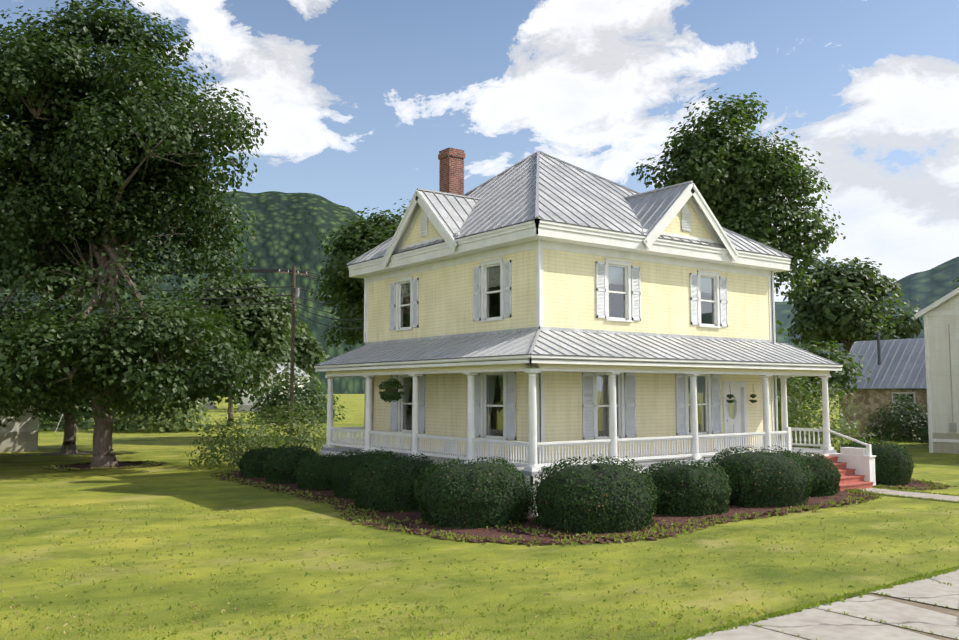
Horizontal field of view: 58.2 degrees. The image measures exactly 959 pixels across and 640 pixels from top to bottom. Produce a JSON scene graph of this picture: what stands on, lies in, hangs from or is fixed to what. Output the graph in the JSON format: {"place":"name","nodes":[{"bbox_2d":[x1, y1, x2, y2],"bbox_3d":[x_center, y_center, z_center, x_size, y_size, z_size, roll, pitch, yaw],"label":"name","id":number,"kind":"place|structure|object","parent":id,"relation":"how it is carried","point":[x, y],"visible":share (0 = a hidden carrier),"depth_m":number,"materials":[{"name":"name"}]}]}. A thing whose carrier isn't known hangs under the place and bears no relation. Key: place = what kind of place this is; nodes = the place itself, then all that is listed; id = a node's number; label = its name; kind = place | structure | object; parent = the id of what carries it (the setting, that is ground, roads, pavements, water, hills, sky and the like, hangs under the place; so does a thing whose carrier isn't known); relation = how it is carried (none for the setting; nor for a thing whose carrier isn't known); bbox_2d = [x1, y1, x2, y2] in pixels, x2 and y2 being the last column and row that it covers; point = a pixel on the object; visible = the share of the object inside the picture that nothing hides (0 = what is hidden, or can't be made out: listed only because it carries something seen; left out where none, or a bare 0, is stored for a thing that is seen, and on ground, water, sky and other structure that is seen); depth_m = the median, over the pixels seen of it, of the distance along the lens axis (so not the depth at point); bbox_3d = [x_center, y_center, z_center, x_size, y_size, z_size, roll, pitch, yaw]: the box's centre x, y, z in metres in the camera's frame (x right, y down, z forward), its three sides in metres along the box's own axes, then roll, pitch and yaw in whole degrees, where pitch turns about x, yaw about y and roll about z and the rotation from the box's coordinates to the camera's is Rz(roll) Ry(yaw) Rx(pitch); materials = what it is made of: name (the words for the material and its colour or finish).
{"place":"outdoors","nodes":[
{"label":"outdoors","id":0,"kind":"place"},
{"bbox_2d":[55,401,118,432],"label":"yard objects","id":1,"kind":"object","parent":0,"point":[76,425],"visible":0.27,"depth_m":64.19,"materials":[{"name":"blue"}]},
{"bbox_2d":[163,393,214,409],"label":"house","id":2,"kind":"structure","parent":0,"point":[208,406],"depth_m":142.39,"materials":[{"name":"white"}]},
{"bbox_2d":[0,188,380,393],"bbox_3d":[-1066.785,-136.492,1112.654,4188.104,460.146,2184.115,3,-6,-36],"label":"mountain","id":3,"kind":"structure","parent":0,"point":[288,228],"depth_m":1211.51,"materials":[{"name":"green plant"}]},
{"bbox_2d":[238,363,309,411],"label":"house","id":4,"kind":"structure","parent":0,"point":[249,405],"depth_m":126.94,"materials":[{"name":"white"}]},
{"bbox_2d":[0,394,958,639],"bbox_3d":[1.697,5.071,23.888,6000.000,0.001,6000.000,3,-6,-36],"label":"ground","id":5,"kind":"structure","parent":0,"point":[176,481],"depth_m":15.70,"materials":[{"name":"green plant"}]},
{"bbox_2d":[0,402,38,452],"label":"outbuilding","id":6,"kind":"structure","parent":5,"relation":"on","point":[21,435],"depth_m":43.90,"materials":[{"name":"white"}]},
{"bbox_2d":[39,398,94,430],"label":"shrub","id":7,"kind":"object","parent":5,"relation":"on","point":[90,422],"visible":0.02,"depth_m":66.24,"materials":[{"name":"green plant"}]},
{"bbox_2d":[0,139,160,453],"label":"tree","id":8,"kind":"object","parent":5,"relation":"on","point":[69,444],"depth_m":42.48,"materials":[{"name":"green plant"}]},
{"bbox_2d":[0,0,274,466],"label":"tree","id":9,"kind":"object","parent":5,"relation":"on","point":[132,179],"visible":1,"depth_m":34.44,"materials":[{"name":"green plant"}]},
{"bbox_2d":[111,396,212,432],"bbox_3d":[-24.903,5.993,66.335,8.125,5.291,8.668,3,-6,-36],"label":"shrub","id":10,"kind":"object","parent":5,"relation":"on","point":[180,416],"visible":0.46,"depth_m":64.15,"materials":[{"name":"green plant"}]},
{"bbox_2d":[0,266,363,436],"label":"utility pole","id":11,"kind":"object","parent":5,"relation":"on","point":[295,293],"visible":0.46,"depth_m":58.18,"materials":[{"name":"brown wood"}]},
{"bbox_2d":[185,401,286,469],"bbox_3d":[-9.830,4.672,35.416,4.246,2.713,4.178,3,-6,-36],"label":"shrub","id":12,"kind":"object","parent":5,"relation":"on","point":[239,451],"visible":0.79,"depth_m":34.75,"materials":[{"name":"green plant"}]},
{"bbox_2d":[173,275,306,425],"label":"tree","id":13,"kind":"object","parent":5,"relation":"on","point":[266,329],"visible":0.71,"depth_m":74.65,"materials":[{"name":"green plant"}]},
{"bbox_2d":[242,398,336,454],"bbox_3d":[-8.413,4.943,39.336,4.526,2.818,4.573,3,-6,-36],"label":"shrub","id":14,"kind":"object","parent":5,"relation":"on","point":[305,435],"visible":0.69,"depth_m":39.01,"materials":[{"name":"green plant"}]},
{"bbox_2d":[261,322,329,380],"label":"tree","id":15,"kind":"object","parent":5,"relation":"on","point":[309,355],"visible":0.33,"depth_m":143.78,"materials":[{"name":"green plant"}]},
{"bbox_2d":[248,365,348,423],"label":"shrub","id":16,"kind":"object","parent":5,"relation":"on","point":[316,396],"visible":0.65,"depth_m":81.88,"materials":[{"name":"green plant"}]},
{"bbox_2d":[310,199,410,351],"bbox_3d":[-5.687,0.057,55.937,10.378,15.634,11.979,3,-6,-36],"label":"tree","id":17,"kind":"object","parent":5,"relation":"on","point":[361,236],"visible":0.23,"depth_m":54.05,"materials":[{"name":"green plant"}]},
{"bbox_2d":[32,451,957,545],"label":"mulch beds","id":18,"kind":"object","parent":5,"relation":"on","point":[528,532],"visible":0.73,"depth_m":20.91,"materials":[{"name":"soil"}]},
{"bbox_2d":[237,438,914,533],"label":"boxwood bushes","id":19,"kind":"object","parent":18,"relation":"on","point":[598,497],"visible":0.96,"depth_m":21.58,"materials":[{"name":"green plant"}]},
{"bbox_2d":[346,147,792,462],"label":"house","id":20,"kind":"structure","parent":5,"relation":"on","point":[538,239],"depth_m":27.56,"materials":[{"name":"yellow"}]},
{"bbox_2d":[314,327,875,516],"bbox_3d":[3.582,3.074,29.518,13.890,4.900,13.480,3,-6,-36],"label":"porch","id":21,"kind":"object","parent":5,"relation":"on","point":[532,352],"visible":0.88,"depth_m":25.62,"materials":[{"name":"paint"}]},
{"bbox_2d":[378,376,756,402],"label":"hanging baskets","id":22,"kind":"object","parent":21,"relation":"on","point":[390,393],"visible":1,"depth_m":27.13,"materials":[{"name":"green"}]},
{"bbox_2d":[631,87,870,426],"bbox_3d":[14.114,-2.924,49.351,12.617,20.498,13.359,3,-6,-36],"label":"tree","id":23,"kind":"object","parent":5,"relation":"on","point":[734,184],"visible":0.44,"depth_m":47.40,"materials":[{"name":"green plant"}]},
{"bbox_2d":[774,377,822,448],"bbox_3d":[13.719,4.548,40.983,4.904,3.871,5.031,-1,-5,14],"label":"shrub","id":24,"kind":"object","parent":5,"relation":"on","point":[779,397],"visible":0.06,"depth_m":40.27,"materials":[{"name":"green plant"}]},
{"bbox_2d":[774,377,875,452],"bbox_3d":[13.580,3.998,35.750,4.971,4.105,4.962,2,-5,-23],"label":"shrub","id":25,"kind":"object","parent":5,"relation":"on","point":[793,407],"visible":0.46,"depth_m":35.06,"materials":[{"name":"green plant"}]},
{"bbox_2d":[783,256,923,354],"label":"tree","id":26,"kind":"object","parent":5,"relation":"on","point":[840,305],"visible":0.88,"depth_m":68.37,"materials":[{"name":"green plant"}]},
{"bbox_2d":[839,333,927,437],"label":"stone cottage","id":27,"kind":"structure","parent":5,"relation":"on","point":[894,367],"depth_m":58.07,"materials":[{"name":"grey"}]},
{"bbox_2d":[861,394,928,441],"bbox_3d":[26.336,6.002,53.636,5.337,3.049,5.006,-1,-5,9],"label":"bush","id":28,"kind":"object","parent":5,"relation":"on","point":[906,422],"visible":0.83,"depth_m":52.78,"materials":[{"name":"green plant"}]},
{"bbox_2d":[915,424,928,443],"bbox_3d":[27.287,5.976,48.920,4.456,2.331,4.600,3,-6,-36],"label":"shrub","id":29,"kind":"object","parent":5,"relation":"on","point":[922,436],"visible":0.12,"depth_m":49.28,"materials":[{"name":"green plant"}]},
{"bbox_2d":[946,277,958,294],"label":"tree","id":30,"kind":"object","parent":5,"relation":"on","point":[957,286],"visible":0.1,"depth_m":70.58,"materials":[{"name":"green plant"}]},
{"bbox_2d":[0,0,958,301],"label":"sky","id":31,"kind":"structure","parent":0,"point":[358,101],"materials":[{"name":"blue"}]},
{"bbox_2d":[660,487,958,639],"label":"pavement","id":32,"kind":"structure","parent":0,"point":[922,607],"depth_m":11.75,"materials":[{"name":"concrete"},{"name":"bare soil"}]},
{"bbox_2d":[772,256,958,392],"bbox_3d":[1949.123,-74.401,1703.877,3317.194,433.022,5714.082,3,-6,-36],"label":"mountain ridge","id":33,"kind":"structure","parent":0,"point":[927,288],"depth_m":1993.89,"materials":[{"name":"green plant"}]},
{"bbox_2d":[914,287,958,453],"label":"white neighbour house","id":34,"kind":"structure","parent":0,"point":[941,326],"depth_m":43.04,"materials":[{"name":"white wood"}]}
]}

